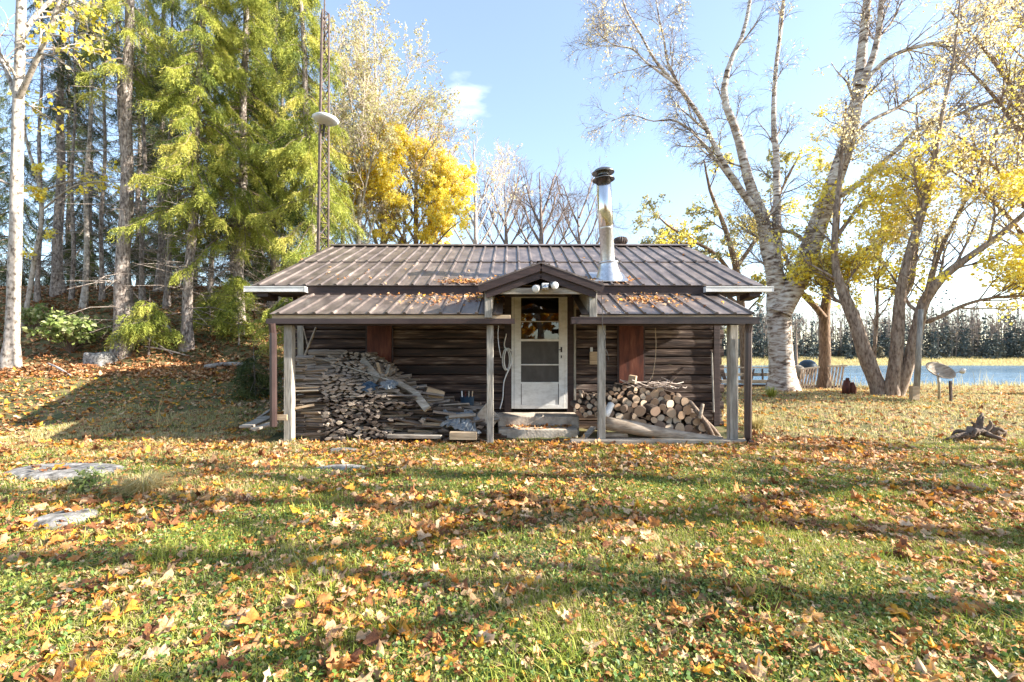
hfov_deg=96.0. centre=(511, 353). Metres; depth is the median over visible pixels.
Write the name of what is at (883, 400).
dry grass
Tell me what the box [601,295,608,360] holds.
hanging wire
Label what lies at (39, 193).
sapling
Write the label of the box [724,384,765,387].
timber beam
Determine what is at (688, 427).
firewood log
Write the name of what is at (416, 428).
split stick
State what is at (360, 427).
split stick
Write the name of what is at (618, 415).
firewood log
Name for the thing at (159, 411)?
dry weed
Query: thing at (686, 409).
firewood log
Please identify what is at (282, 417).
nailed board
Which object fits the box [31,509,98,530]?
rock
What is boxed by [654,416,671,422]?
firewood log
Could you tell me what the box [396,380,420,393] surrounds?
plank
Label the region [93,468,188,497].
grass tuft
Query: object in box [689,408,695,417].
firewood log
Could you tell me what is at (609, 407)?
split log
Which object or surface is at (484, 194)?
bare tree
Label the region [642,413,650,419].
firewood log
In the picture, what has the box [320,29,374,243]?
spruce tree
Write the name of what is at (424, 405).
plank
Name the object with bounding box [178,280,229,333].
spruce sapling
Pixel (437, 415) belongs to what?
split stick
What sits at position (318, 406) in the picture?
split stick
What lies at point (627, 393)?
firewood log
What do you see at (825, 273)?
maple tree
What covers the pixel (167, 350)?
fallen branch
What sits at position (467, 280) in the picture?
roof leaves
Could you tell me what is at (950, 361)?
marsh grass
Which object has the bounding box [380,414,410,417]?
split stick
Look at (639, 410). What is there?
firewood log
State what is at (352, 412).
split stick
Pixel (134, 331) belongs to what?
spruce sapling
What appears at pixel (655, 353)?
string
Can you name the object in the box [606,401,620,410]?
firewood log
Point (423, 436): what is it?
ground plank
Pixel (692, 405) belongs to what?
crooked branch
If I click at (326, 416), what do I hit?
split stick
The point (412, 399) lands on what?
split stick
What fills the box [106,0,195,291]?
spruce tree
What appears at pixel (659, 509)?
thatch
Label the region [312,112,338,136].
saucer antenna
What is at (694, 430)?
firewood log
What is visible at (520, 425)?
step leaves
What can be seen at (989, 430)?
uprooted stump
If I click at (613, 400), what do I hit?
firewood log
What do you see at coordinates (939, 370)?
satellite dish
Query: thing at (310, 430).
split stick
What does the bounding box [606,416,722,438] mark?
long log
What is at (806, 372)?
slatted panel
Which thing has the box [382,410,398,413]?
split stick
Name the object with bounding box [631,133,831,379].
shore tree
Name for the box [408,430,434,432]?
split stick
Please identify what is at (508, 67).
sky
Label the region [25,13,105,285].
spruce tree
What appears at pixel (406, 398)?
split stick
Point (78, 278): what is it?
spruce tree
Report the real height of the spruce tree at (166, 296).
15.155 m
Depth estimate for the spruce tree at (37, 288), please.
17.25 m
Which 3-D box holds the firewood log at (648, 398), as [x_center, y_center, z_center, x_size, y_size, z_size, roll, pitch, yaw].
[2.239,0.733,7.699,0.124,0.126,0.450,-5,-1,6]
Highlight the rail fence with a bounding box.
[721,367,767,379]
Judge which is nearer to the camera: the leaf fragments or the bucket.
the leaf fragments
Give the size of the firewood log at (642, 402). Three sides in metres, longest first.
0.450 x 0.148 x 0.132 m
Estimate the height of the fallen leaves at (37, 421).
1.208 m
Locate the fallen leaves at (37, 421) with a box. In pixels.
[0,364,295,463]
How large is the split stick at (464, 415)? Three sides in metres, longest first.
0.402 x 0.122 x 0.053 m
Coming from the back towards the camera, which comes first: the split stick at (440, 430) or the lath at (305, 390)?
the split stick at (440, 430)
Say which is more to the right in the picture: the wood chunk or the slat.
the wood chunk
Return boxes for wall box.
[589,352,596,363]
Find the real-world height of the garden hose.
1.361 m
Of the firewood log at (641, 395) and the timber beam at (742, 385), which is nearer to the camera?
the firewood log at (641, 395)
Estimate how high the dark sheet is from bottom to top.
0.154 m
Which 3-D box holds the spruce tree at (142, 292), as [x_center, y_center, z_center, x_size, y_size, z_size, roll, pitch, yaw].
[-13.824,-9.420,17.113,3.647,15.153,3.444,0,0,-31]
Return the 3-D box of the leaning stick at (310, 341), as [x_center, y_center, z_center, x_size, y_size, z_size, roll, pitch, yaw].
[-3.509,-0.128,7.950,0.035,0.672,0.347,0,0,24]
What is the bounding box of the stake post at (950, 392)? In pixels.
[949,381,952,400]
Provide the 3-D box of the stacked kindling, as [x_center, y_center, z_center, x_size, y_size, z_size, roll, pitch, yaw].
[-1.829,0.545,7.656,3.387,1.233,1.393,0,0,0]
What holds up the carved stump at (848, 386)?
on the ground at (68, 393)
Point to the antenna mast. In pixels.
(319, 188)
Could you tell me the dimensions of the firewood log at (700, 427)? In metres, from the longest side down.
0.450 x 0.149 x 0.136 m
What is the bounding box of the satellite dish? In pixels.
[925,362,965,399]
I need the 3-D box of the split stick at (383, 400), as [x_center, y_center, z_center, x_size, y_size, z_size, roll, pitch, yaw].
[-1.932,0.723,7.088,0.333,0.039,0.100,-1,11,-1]
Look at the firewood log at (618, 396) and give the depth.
7.50 m
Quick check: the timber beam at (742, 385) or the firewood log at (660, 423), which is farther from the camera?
the timber beam at (742, 385)
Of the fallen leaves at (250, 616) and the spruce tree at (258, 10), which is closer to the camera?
the fallen leaves at (250, 616)
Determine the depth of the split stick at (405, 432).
7.04 m
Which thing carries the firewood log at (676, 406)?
on the firewood log at (680, 414)
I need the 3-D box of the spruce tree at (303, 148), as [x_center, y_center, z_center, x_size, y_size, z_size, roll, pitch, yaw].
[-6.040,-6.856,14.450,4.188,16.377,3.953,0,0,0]
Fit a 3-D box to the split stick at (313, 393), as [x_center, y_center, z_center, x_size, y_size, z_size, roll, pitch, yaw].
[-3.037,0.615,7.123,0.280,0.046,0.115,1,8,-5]
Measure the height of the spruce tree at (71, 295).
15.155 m
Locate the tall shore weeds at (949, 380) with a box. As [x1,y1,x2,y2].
[833,371,1023,387]
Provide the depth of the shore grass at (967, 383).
17.10 m
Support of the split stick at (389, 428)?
on the split stick
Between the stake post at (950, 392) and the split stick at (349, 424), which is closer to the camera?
the split stick at (349, 424)
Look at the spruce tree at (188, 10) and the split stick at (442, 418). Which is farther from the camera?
the spruce tree at (188, 10)
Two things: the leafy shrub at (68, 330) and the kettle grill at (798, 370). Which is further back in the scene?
the kettle grill at (798, 370)
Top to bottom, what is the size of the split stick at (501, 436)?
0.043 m
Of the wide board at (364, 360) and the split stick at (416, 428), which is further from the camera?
the wide board at (364, 360)
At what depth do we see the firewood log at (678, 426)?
7.24 m
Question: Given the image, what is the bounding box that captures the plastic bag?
[378,379,398,389]
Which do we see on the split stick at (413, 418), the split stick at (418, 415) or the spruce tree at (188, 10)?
the split stick at (418, 415)
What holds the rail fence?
on the ground at (68, 393)
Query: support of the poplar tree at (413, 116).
on the ground at (68, 393)
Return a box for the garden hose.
[499,334,513,408]
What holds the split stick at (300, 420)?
on the split stick
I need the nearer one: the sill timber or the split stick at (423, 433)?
the sill timber
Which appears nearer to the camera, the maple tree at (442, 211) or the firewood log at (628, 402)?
the firewood log at (628, 402)
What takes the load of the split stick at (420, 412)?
on the split stick at (437, 415)
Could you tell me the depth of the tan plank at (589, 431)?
7.08 m
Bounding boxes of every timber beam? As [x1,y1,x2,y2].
[721,380,766,383]
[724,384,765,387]
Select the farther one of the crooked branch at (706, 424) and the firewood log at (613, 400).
the firewood log at (613, 400)
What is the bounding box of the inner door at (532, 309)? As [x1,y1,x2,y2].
[511,298,565,411]
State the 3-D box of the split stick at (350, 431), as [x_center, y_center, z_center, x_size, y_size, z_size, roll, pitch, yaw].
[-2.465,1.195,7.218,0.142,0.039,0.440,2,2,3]
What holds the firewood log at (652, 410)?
on the firewood log at (653, 419)
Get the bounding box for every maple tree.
[339,93,480,243]
[737,70,965,388]
[766,0,1023,396]
[872,0,1023,251]
[961,0,1023,219]
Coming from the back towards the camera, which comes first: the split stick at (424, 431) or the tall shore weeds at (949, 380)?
the tall shore weeds at (949, 380)
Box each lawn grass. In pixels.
[0,372,1023,457]
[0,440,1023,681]
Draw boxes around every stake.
[376,362,381,374]
[384,365,390,377]
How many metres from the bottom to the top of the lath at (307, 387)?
0.036 m
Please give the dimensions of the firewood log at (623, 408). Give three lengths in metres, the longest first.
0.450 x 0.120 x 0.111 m
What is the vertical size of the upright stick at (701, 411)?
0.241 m
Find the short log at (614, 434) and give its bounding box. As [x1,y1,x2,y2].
[606,432,627,436]
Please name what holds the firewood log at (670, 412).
on the firewood log at (669, 420)
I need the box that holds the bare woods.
[722,297,1023,356]
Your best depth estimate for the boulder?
13.20 m
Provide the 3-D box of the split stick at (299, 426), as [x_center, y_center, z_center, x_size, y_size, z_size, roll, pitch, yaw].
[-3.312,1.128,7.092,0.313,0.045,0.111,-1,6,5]
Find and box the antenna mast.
[316,0,329,252]
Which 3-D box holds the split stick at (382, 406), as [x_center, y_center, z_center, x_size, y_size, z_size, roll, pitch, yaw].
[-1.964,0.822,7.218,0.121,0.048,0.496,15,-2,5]
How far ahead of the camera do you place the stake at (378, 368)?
7.55 m
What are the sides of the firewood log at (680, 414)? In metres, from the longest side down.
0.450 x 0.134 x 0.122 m
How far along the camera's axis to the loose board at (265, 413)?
7.67 m
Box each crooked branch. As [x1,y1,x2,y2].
[688,401,709,434]
[693,408,714,434]
[702,415,720,435]
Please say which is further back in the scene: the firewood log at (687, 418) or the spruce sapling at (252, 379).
the spruce sapling at (252, 379)
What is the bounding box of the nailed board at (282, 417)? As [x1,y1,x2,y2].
[277,415,287,419]
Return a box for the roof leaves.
[300,254,739,311]
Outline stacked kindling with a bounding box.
[282,349,503,421]
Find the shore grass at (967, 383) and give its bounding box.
[803,379,1023,389]
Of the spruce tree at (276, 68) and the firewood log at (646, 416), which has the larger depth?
the spruce tree at (276, 68)
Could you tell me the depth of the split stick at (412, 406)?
7.13 m
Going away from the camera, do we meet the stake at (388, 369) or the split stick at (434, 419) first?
the split stick at (434, 419)
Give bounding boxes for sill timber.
[570,439,746,445]
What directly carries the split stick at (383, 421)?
on the split stick
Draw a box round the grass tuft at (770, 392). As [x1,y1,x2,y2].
[759,386,782,397]
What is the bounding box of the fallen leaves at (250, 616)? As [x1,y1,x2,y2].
[0,481,1023,681]
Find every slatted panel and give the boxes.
[799,366,819,388]
[826,365,846,388]
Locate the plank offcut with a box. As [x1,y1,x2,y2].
[295,403,314,409]
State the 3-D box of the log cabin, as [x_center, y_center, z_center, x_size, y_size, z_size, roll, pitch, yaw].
[-0.054,-0.946,10.605,8.956,4.792,8.149,0,0,0]
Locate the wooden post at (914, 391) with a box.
[909,309,923,400]
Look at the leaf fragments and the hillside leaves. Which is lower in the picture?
the leaf fragments
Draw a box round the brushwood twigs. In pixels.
[620,376,685,389]
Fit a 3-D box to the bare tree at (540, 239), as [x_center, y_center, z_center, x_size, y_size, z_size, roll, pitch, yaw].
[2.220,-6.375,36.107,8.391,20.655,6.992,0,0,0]
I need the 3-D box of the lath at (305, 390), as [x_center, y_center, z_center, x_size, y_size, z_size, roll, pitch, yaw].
[-3.156,0.565,6.980,0.456,0.036,0.050,0,0,0]
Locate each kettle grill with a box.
[795,363,805,385]
[798,358,816,381]
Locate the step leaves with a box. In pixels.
[280,423,571,443]
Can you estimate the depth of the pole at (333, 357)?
7.49 m
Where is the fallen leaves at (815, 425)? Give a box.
[720,383,1023,444]
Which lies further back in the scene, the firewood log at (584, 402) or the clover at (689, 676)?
the firewood log at (584, 402)
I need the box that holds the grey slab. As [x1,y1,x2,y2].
[476,403,497,424]
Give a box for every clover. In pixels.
[0,445,1023,681]
[1,413,1022,508]
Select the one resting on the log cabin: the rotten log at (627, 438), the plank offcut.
the plank offcut
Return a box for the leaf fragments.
[0,439,1023,681]
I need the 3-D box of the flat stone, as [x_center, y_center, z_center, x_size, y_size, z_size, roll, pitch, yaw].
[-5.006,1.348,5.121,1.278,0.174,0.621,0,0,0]
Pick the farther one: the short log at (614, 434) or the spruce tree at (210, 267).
the spruce tree at (210, 267)
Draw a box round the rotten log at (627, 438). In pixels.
[606,437,651,438]
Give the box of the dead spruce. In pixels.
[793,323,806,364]
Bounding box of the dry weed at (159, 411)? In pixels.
[156,394,164,426]
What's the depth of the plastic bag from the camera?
7.08 m
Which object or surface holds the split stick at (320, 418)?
on the split stick at (312, 420)
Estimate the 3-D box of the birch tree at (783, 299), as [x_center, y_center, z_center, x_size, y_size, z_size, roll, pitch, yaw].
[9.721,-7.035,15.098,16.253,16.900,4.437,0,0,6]
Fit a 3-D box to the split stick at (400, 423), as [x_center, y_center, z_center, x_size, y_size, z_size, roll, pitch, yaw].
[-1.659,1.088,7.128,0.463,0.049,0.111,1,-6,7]
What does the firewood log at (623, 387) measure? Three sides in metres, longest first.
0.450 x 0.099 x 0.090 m
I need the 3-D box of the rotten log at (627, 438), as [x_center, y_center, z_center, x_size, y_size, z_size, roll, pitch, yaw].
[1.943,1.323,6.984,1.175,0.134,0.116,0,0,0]
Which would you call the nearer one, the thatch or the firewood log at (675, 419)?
the thatch
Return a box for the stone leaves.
[0,463,130,516]
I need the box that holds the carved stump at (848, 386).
[842,378,856,394]
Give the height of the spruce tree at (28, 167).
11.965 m
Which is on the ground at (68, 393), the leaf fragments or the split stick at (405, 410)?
the leaf fragments
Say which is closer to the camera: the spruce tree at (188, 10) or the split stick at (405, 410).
the split stick at (405, 410)
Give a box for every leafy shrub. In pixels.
[21,302,66,328]
[22,307,112,353]
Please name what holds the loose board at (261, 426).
on the ground at (68, 393)
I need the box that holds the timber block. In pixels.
[449,431,476,439]
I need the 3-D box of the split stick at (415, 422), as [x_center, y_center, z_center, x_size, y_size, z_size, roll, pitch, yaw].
[-1.596,1.035,7.079,0.429,0.063,0.156,13,1,-1]
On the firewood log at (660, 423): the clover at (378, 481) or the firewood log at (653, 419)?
the firewood log at (653, 419)
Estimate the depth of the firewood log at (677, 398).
7.43 m
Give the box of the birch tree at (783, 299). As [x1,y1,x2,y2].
[561,0,1023,392]
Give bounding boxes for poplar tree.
[292,0,477,243]
[295,0,415,243]
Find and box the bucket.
[460,396,474,408]
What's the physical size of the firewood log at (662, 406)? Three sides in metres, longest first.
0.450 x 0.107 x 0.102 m
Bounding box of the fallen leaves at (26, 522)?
[0,435,1023,539]
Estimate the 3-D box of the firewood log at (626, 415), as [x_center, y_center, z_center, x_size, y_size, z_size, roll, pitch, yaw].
[1.780,0.995,7.542,0.163,0.145,0.450,26,-4,-13]
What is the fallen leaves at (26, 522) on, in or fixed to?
on the ground at (68, 393)
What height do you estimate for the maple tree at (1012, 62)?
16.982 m
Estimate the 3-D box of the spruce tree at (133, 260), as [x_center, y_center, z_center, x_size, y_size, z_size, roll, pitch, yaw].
[-16.757,-8.789,21.020,4.446,13.946,4.034,0,0,0]
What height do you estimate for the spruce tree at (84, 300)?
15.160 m
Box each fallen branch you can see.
[47,363,70,375]
[143,346,191,356]
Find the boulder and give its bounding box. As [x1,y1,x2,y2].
[82,352,118,365]
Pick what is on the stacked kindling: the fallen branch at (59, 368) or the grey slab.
the grey slab
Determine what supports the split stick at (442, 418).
on the split stick at (434, 419)
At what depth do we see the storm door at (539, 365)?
8.31 m
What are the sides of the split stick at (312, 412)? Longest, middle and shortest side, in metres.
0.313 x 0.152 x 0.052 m
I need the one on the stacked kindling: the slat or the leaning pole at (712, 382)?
the slat
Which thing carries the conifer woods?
on the ground at (68, 393)
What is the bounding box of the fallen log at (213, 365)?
[204,362,250,368]
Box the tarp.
[439,408,481,433]
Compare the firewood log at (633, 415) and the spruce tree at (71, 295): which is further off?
the spruce tree at (71, 295)
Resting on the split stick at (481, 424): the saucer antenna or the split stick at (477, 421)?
the split stick at (477, 421)
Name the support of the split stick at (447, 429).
on the split stick at (440, 430)
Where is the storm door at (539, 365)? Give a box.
[511,297,566,408]
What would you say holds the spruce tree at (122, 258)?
on the ground at (68, 393)
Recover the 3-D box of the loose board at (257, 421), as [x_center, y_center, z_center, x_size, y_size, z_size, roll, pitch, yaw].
[-4.033,1.081,7.300,0.200,0.107,0.605,0,0,4]
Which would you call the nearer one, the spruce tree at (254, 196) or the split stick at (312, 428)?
the split stick at (312, 428)
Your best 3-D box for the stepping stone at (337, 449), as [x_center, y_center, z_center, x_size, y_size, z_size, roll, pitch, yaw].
[-2.320,1.362,6.370,0.510,0.088,0.227,0,0,0]
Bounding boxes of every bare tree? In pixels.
[426,119,540,243]
[466,158,553,243]
[487,150,592,243]
[522,160,634,243]
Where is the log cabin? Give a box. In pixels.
[244,166,773,445]
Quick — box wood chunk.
[628,375,636,382]
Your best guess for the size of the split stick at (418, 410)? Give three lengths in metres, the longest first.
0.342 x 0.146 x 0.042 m
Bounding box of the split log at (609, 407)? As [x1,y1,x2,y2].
[606,402,613,416]
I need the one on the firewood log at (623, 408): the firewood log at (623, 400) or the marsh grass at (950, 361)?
the firewood log at (623, 400)
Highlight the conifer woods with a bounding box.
[720,288,1023,359]
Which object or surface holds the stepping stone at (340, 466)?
on the ground at (68, 393)
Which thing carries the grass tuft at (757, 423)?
on the ground at (68, 393)
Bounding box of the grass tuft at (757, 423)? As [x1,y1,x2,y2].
[740,414,784,429]
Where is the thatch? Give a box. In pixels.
[0,439,1023,681]
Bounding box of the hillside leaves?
[0,284,295,383]
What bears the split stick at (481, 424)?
on the split stick
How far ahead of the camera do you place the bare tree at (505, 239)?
37.93 m
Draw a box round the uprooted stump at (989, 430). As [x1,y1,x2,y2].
[945,413,1009,440]
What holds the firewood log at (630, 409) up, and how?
on the firewood log at (626, 415)
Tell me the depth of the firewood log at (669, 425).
7.27 m
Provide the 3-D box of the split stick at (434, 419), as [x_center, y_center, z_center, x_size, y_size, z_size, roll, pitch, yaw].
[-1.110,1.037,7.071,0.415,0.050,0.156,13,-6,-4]
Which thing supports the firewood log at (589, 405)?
on the firewood log
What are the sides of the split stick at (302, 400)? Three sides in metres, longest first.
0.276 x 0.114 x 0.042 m
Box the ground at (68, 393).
[0,287,1023,681]
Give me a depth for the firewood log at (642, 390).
7.59 m
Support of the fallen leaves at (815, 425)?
on the ground at (68, 393)
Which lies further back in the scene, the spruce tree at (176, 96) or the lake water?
the lake water
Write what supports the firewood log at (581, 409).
on the firewood log
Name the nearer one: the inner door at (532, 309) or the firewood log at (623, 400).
the firewood log at (623, 400)
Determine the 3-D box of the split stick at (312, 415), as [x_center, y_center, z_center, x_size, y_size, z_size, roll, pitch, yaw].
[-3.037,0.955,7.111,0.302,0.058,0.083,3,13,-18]
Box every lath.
[295,386,318,388]
[295,389,318,391]
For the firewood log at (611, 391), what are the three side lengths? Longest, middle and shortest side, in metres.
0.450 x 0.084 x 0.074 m
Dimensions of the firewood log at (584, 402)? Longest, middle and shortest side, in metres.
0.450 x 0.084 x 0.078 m
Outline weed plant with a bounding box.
[66,462,116,492]
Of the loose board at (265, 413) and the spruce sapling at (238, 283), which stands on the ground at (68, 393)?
the spruce sapling at (238, 283)
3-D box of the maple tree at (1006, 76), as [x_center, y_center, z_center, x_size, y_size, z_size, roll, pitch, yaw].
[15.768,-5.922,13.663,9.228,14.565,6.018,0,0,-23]
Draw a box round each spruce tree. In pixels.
[0,0,98,301]
[0,67,53,286]
[0,71,28,285]
[5,0,119,300]
[6,0,117,296]
[21,0,133,308]
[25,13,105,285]
[43,0,180,359]
[45,0,152,301]
[46,0,134,287]
[63,0,173,317]
[70,0,183,300]
[79,8,182,286]
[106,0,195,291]
[106,0,260,351]
[107,33,189,284]
[108,0,208,307]
[132,49,183,284]
[149,0,228,287]
[157,0,304,335]
[166,0,264,309]
[180,107,269,285]
[215,0,325,307]
[221,48,270,286]
[235,68,269,284]
[241,0,367,370]
[245,1,305,282]
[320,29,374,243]
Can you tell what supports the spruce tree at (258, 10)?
on the ground at (68, 393)
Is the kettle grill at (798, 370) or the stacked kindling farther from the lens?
the kettle grill at (798, 370)
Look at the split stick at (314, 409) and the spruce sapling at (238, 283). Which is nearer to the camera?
the split stick at (314, 409)
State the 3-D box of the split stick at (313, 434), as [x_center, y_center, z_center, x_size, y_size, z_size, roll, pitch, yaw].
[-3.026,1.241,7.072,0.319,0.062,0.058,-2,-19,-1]
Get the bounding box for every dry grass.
[0,397,339,500]
[722,384,1023,442]
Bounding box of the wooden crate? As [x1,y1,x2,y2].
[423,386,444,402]
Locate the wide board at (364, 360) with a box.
[360,357,380,381]
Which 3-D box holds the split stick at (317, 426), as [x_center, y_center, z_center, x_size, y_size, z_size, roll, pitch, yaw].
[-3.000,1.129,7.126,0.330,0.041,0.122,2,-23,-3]
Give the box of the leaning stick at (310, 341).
[304,327,316,354]
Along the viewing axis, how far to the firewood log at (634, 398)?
7.39 m
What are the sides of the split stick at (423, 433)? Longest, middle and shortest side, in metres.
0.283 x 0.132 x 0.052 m
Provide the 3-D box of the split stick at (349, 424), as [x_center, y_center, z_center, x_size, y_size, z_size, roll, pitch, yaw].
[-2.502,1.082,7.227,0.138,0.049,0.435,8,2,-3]
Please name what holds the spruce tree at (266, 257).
on the ground at (68, 393)
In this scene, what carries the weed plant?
on the ground at (68, 393)
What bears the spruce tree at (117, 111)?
on the ground at (68, 393)
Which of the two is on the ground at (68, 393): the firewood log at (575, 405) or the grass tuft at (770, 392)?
the grass tuft at (770, 392)
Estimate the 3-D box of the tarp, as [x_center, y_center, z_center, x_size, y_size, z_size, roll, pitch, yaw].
[-0.763,1.037,7.120,0.663,0.366,0.509,0,0,0]
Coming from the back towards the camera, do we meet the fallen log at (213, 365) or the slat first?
the fallen log at (213, 365)
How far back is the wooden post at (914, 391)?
12.09 m
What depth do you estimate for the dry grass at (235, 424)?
7.12 m
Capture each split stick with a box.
[283,419,305,421]
[295,425,306,427]
[300,398,317,402]
[300,411,321,413]
[302,408,323,411]
[304,405,326,408]
[304,414,321,416]
[304,429,317,431]
[304,432,324,436]
[305,392,323,394]
[305,427,320,429]
[306,395,324,396]
[306,417,324,419]
[306,419,321,421]
[306,425,326,427]
[321,414,332,417]
[336,418,345,424]
[344,421,354,426]
[345,429,357,433]
[346,410,359,414]
[355,422,367,429]
[363,425,373,428]
[375,399,397,401]
[377,419,394,422]
[378,404,392,407]
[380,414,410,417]
[380,427,402,429]
[382,407,408,411]
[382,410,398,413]
[387,395,416,396]
[389,422,414,424]
[392,397,410,399]
[392,425,415,428]
[394,416,421,425]
[397,398,426,401]
[397,409,408,414]
[398,432,413,433]
[401,427,425,431]
[405,404,420,408]
[405,417,419,419]
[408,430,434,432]
[409,408,431,411]
[410,411,430,417]
[414,411,433,413]
[414,432,432,433]
[415,425,446,427]
[422,422,440,425]
[426,416,446,419]
[426,417,443,422]
[429,414,448,416]
[432,407,463,411]
[433,410,455,414]
[438,429,462,432]
[441,425,450,431]
[449,413,475,418]
[470,419,484,422]
[475,422,486,426]
[479,433,500,435]
[479,435,506,437]
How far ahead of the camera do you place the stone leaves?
4.01 m
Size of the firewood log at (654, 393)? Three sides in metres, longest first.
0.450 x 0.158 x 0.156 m
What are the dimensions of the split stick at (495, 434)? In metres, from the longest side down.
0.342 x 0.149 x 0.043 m
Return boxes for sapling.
[7,80,138,332]
[104,288,185,357]
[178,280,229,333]
[204,275,268,346]
[223,345,283,402]
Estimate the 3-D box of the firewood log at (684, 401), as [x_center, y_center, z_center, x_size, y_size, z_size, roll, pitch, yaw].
[2.738,0.777,7.607,0.135,0.148,0.450,20,-2,-7]
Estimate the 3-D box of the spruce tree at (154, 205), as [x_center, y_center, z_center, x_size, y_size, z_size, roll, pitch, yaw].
[-18.390,-10.738,24.640,4.714,18.023,4.382,0,0,0]
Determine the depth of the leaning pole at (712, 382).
8.12 m
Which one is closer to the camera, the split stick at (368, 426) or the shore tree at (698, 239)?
the split stick at (368, 426)
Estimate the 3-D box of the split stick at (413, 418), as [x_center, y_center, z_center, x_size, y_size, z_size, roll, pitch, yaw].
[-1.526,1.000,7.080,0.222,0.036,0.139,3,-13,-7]
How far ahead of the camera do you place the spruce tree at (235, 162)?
26.54 m
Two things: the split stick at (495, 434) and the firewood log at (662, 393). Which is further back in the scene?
the firewood log at (662, 393)
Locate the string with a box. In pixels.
[652,328,655,377]
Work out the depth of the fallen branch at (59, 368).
12.04 m
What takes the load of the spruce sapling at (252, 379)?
on the ground at (68, 393)
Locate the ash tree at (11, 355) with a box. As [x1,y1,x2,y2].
[0,0,135,369]
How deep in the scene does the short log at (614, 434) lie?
6.97 m
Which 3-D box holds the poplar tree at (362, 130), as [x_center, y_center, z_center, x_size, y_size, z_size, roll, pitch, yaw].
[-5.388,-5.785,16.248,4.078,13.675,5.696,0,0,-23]
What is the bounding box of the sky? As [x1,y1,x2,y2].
[0,0,1023,349]
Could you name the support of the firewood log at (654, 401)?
on the firewood log at (668, 403)
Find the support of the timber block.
on the ground at (68, 393)
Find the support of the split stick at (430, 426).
on the split stick at (447, 429)
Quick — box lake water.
[722,365,1023,386]
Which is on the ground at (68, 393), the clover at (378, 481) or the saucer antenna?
the clover at (378, 481)
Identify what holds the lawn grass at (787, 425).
on the ground at (68, 393)
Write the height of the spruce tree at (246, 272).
9.743 m
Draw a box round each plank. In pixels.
[387,434,441,438]
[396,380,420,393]
[412,390,430,411]
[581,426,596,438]
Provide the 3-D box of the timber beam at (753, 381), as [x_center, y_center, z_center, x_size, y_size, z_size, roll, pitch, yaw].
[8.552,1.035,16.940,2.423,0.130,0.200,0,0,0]
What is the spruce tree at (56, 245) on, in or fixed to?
on the ground at (68, 393)
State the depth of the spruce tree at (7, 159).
25.44 m
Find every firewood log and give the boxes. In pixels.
[570,401,579,408]
[571,400,588,404]
[577,406,584,412]
[585,398,592,408]
[606,397,617,402]
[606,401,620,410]
[607,388,613,394]
[608,392,622,400]
[613,383,626,390]
[613,409,630,419]
[613,410,623,418]
[614,383,637,392]
[617,397,627,403]
[620,404,627,412]
[620,404,633,412]
[622,390,633,396]
[623,394,639,402]
[626,399,631,406]
[630,412,636,418]
[634,391,645,398]
[634,400,646,408]
[634,405,645,416]
[638,387,645,393]
[640,399,659,415]
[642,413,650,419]
[644,394,651,401]
[646,388,658,397]
[649,414,657,422]
[650,398,658,405]
[653,422,673,428]
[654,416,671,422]
[654,420,664,426]
[656,412,664,420]
[658,399,673,407]
[658,406,675,417]
[659,391,666,396]
[659,403,665,409]
[663,395,670,399]
[664,390,674,395]
[670,396,688,405]
[671,422,684,430]
[672,402,681,410]
[672,416,680,423]
[675,393,680,403]
[676,410,684,418]
[681,417,699,425]
[682,405,690,414]
[684,414,691,423]
[684,423,692,431]
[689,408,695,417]
[691,427,700,433]
[696,423,705,431]
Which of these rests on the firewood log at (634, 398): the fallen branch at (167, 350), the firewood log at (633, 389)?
the firewood log at (633, 389)
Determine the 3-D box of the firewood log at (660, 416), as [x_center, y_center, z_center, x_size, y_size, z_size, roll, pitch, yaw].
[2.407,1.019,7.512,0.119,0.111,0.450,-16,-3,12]
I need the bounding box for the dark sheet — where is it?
[355,381,377,391]
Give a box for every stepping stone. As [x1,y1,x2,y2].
[309,464,364,473]
[328,448,355,453]
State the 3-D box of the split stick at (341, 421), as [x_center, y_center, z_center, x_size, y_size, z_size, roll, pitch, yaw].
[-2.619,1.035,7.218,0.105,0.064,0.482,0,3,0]
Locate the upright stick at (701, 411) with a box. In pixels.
[698,404,703,418]
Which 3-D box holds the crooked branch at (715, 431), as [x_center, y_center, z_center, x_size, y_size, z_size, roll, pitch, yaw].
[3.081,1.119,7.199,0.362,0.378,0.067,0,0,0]
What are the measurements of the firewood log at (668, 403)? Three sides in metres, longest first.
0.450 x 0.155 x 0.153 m
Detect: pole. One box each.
[328,355,428,410]
[711,353,714,411]
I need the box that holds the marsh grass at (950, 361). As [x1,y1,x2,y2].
[720,356,1023,365]
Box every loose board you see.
[239,416,269,427]
[250,421,277,430]
[257,409,269,417]
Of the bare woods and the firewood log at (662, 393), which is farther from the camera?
the bare woods
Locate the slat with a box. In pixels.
[323,359,396,381]
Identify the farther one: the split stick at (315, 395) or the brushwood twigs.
the brushwood twigs

